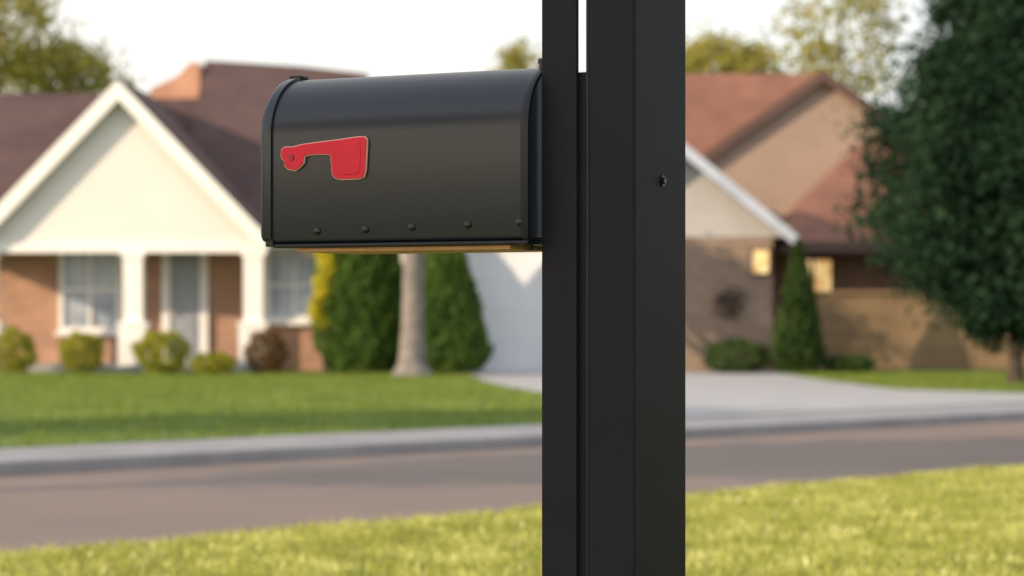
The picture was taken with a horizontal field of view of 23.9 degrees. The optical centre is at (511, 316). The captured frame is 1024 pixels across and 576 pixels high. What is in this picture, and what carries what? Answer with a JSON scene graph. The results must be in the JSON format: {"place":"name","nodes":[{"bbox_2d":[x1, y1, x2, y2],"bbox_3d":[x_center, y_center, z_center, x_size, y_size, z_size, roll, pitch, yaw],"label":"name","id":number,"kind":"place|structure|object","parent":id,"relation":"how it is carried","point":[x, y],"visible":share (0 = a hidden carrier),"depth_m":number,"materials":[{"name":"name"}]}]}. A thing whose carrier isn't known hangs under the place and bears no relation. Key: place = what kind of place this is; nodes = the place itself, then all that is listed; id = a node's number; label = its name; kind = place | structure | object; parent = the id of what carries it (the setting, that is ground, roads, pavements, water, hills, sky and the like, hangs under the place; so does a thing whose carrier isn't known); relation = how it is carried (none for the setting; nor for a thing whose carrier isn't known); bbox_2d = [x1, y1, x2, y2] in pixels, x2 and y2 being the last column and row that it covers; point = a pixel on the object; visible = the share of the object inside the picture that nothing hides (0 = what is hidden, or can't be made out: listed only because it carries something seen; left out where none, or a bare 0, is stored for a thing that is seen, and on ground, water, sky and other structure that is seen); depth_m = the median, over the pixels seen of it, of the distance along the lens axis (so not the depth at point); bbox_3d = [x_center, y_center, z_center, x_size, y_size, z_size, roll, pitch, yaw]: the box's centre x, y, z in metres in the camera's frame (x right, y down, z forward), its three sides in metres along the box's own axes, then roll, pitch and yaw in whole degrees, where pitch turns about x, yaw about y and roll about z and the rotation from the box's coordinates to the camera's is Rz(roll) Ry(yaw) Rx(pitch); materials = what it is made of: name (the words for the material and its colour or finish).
{"place":"outdoors","nodes":[
{"label":"outdoors","id":0,"kind":"place"},
{"bbox_2d":[0,60,541,372],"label":"brick house","id":1,"kind":"structure","parent":0,"point":[129,213],"depth_m":44.46,"materials":[{"name":"brown"}]},
{"bbox_2d":[55,253,121,335],"bbox_3d":[-7.775,-0.475,44.529,1.270,1.650,0.138,0,0,0],"label":"window","id":2,"kind":"structure","parent":1,"relation":"in","point":[90,284],"depth_m":44.58,"materials":[{"name":"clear glass"}]},
{"bbox_2d":[162,253,207,362],"bbox_3d":[-6.025,-0.220,44.520,0.850,2.160,0.160,0,0,0],"label":"door","id":3,"kind":"structure","parent":1,"relation":"in","point":[184,275],"depth_m":44.51,"materials":[{"name":"paint"}]},
{"bbox_2d":[265,249,317,324],"bbox_3d":[-4.000,-0.550,44.529,1.220,1.400,0.138,0,0,0],"label":"window","id":4,"kind":"structure","parent":1,"relation":"in","point":[289,273],"depth_m":44.58,"materials":[{"name":"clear glass"}]},
{"bbox_2d":[423,252,541,371],"bbox_3d":[-0.625,-0.105,43.565,2.350,2.190,0.070,0,0,0],"label":"garage door","id":5,"kind":"structure","parent":1,"relation":"in","point":[509,288],"depth_m":43.53,"materials":[{"name":"white paint"}]},
{"bbox_2d":[0,0,949,109],"label":"sky","id":6,"kind":"structure","parent":0,"point":[159,39],"materials":[{"name":"white"}]},
{"bbox_2d":[0,421,1023,555],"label":"road","id":7,"kind":"structure","parent":0,"point":[59,509],"depth_m":16.15,"materials":[{"name":"grey asphalt"}]},
{"bbox_2d":[0,403,1023,459],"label":"pavement","id":8,"kind":"structure","parent":0,"point":[149,447],"depth_m":20.28,"materials":[{"name":"concrete"}]},
{"bbox_2d":[0,368,1023,448],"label":"lawn","id":9,"kind":"structure","parent":0,"point":[134,440],"depth_m":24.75,"materials":[{"name":"green plant"}]},
{"bbox_2d":[0,325,38,373],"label":"round bush","id":10,"kind":"object","parent":9,"relation":"on","point":[18,363],"visible":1,"depth_m":41.83,"materials":[{"name":"green plant"}]},
{"bbox_2d":[0,0,78,92],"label":"background tree","id":11,"kind":"object","parent":9,"relation":"on","point":[42,19],"visible":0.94,"depth_m":71.71,"materials":[{"name":"green plant"}]},
{"bbox_2d":[0,22,144,92],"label":"background tree","id":12,"kind":"object","parent":9,"relation":"on","point":[88,62],"visible":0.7,"depth_m":73.27,"materials":[{"name":"green plant"}]},
{"bbox_2d":[57,330,105,373],"bbox_3d":[-7.477,0.620,42.006,0.833,0.820,0.912,0,0,0],"label":"round bush","id":13,"kind":"object","parent":9,"relation":"on","point":[91,340],"visible":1,"depth_m":41.84,"materials":[{"name":"green plant"}]},
{"bbox_2d":[128,329,193,373],"bbox_3d":[-6.093,0.621,42.027,1.134,0.818,1.137,0,0,0],"label":"round bush","id":14,"kind":"object","parent":9,"relation":"on","point":[157,356],"visible":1,"depth_m":41.78,"materials":[{"name":"green plant"}]},
{"bbox_2d":[187,350,237,374],"bbox_3d":[-5.147,0.798,41.606,0.914,0.464,0.860,0,0,0],"label":"bush","id":15,"kind":"object","parent":9,"relation":"on","point":[197,363],"visible":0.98,"depth_m":41.40,"materials":[{"name":"green plant"}]},
{"bbox_2d":[243,326,290,373],"bbox_3d":[-4.262,0.598,42.001,0.854,0.863,0.818,0,0,0],"label":"round bush","id":16,"kind":"object","parent":9,"relation":"on","point":[264,359],"visible":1,"depth_m":41.83,"materials":[{"name":"brown plant"}]},
{"bbox_2d":[305,253,341,373],"bbox_3d":[-3.274,-0.309,42.041,0.738,2.679,0.798,0,0,0],"label":"golden shrub","id":17,"kind":"object","parent":9,"relation":"on","point":[315,309],"visible":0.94,"depth_m":41.87,"materials":[{"name":"yellow plant"}]},
{"bbox_2d":[309,254,402,373],"bbox_3d":[-2.682,-0.601,42.407,1.773,3.263,1.782,0,0,0],"label":"clipped conifer","id":18,"kind":"object","parent":9,"relation":"on","point":[371,327],"visible":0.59,"depth_m":41.83,"materials":[{"name":"green plant"}]},
{"bbox_2d":[391,254,431,376],"bbox_3d":[-1.501,-1.285,40.534,3.269,4.671,3.070,0,0,0],"label":"tree","id":19,"kind":"object","parent":9,"relation":"on","point":[412,358],"visible":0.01,"depth_m":40.34,"materials":[{"name":"beige plant"}]},
{"bbox_2d":[397,253,494,373],"bbox_3d":[-1.143,-0.447,42.293,1.735,2.954,1.707,0,0,0],"label":"clipped conifer","id":20,"kind":"object","parent":9,"relation":"on","point":[450,284],"visible":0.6,"depth_m":41.84,"materials":[{"name":"green plant"}]},
{"bbox_2d":[488,37,541,70],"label":"background tree","id":21,"kind":"object","parent":9,"relation":"on","point":[515,60],"visible":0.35,"depth_m":89.53,"materials":[{"name":"green plant"}]},
{"bbox_2d":[702,336,774,373],"bbox_3d":[4.005,0.683,42.801,1.314,0.695,1.365,0,0,0],"label":"bush","id":22,"kind":"object","parent":9,"relation":"on","point":[760,352],"visible":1,"depth_m":42.53,"materials":[{"name":"green plant"}]},
{"bbox_2d":[685,18,792,73],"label":"background tree","id":23,"kind":"object","parent":9,"relation":"on","point":[742,59],"visible":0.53,"depth_m":74.96,"materials":[{"name":"green plant"}]},
{"bbox_2d":[769,237,827,373],"bbox_3d":[5.015,-0.187,42.394,1.045,2.434,1.049,0,0,0],"label":"narrow conifer","id":24,"kind":"object","parent":9,"relation":"on","point":[804,348],"visible":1,"depth_m":42.16,"materials":[{"name":"green plant"}]},
{"bbox_2d":[758,0,914,103],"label":"background tree","id":25,"kind":"object","parent":9,"relation":"on","point":[826,50],"visible":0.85,"depth_m":69.74,"materials":[{"name":"green plant"}]},
{"bbox_2d":[823,354,877,372],"bbox_3d":[5.911,0.834,42.614,1.058,0.391,1.107,0,0,0],"label":"bush","id":26,"kind":"object","parent":9,"relation":"on","point":[864,363],"visible":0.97,"depth_m":42.33,"materials":[{"name":"green plant"}]},
{"bbox_2d":[814,291,1023,370],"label":"board fence","id":27,"kind":"object","parent":9,"relation":"on","point":[878,326],"visible":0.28,"depth_m":44.20,"materials":[{"name":"brown wood"}]},
{"bbox_2d":[816,0,1023,383],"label":"broad tree","id":28,"kind":"object","parent":9,"relation":"on","point":[959,242],"visible":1,"depth_m":35.07,"materials":[{"name":"green plant"}]},
{"bbox_2d":[0,462,1023,575],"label":"lawn","id":29,"kind":"structure","parent":0,"point":[363,571],"depth_m":10.35,"materials":[{"name":"green plant"}]},
{"bbox_2d":[542,0,684,575],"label":"mailbox post","id":30,"kind":"object","parent":29,"relation":"on","point":[613,309],"visible":1,"depth_m":3.21,"materials":[{"name":"metal"}]},
{"bbox_2d":[261,58,541,253],"bbox_3d":[-0.127,-0.217,3.371,0.423,0.259,0.181,0,0,27],"label":"mailbox","id":31,"kind":"object","parent":30,"relation":"attached to","point":[427,163],"visible":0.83,"depth_m":3.29,"materials":[{"name":"paint"}]},
{"bbox_2d":[261,75,308,241],"bbox_3d":[-0.305,-0.225,3.463,0.022,0.241,0.177,0,0,27],"label":"door","id":32,"kind":"structure","parent":31,"relation":"in","point":[267,122],"depth_m":3.38,"materials":[{"name":"paint"}]},
{"bbox_2d":[466,372,1023,416],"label":"driveway","id":33,"kind":"structure","parent":0,"point":[717,393],"depth_m":30.93,"materials":[{"name":"concrete"}]},
{"bbox_2d":[685,70,924,371],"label":"tan house","id":34,"kind":"structure","parent":0,"point":[766,182],"depth_m":47.00,"materials":[{"name":"brick"}]},
{"bbox_2d":[711,281,755,319],"bbox_3d":[3.960,-0.289,43.933,0.971,0.717,0.156,0,0,0],"label":"wreath","id":35,"kind":"object","parent":34,"relation":"attached to","point":[718,298],"visible":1,"depth_m":43.92,"materials":[{"name":"brown plant"}]},
{"bbox_2d":[750,247,770,274],"bbox_3d":[4.520,-1.010,43.964,0.360,0.500,0.068,0,0,0],"label":"window","id":36,"kind":"structure","parent":34,"relation":"in","point":[760,257],"depth_m":43.99,"materials":[{"name":"yellow glass"}]},
{"bbox_2d":[807,258,833,290],"bbox_3d":[5.850,-0.800,46.964,0.800,0.700,0.068,0,0,0],"label":"window","id":37,"kind":"structure","parent":34,"relation":"in","point":[822,269],"depth_m":46.98,"materials":[{"name":"yellow glass"}]},
{"label":"ground","id":38,"kind":"structure","parent":0,"visible":0},
{"bbox_2d":[0,410,1023,475],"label":"kerb","id":39,"kind":"structure","parent":38,"relation":"on","point":[119,462],"depth_m":19.25,"materials":[{"name":"concrete"}]}
]}

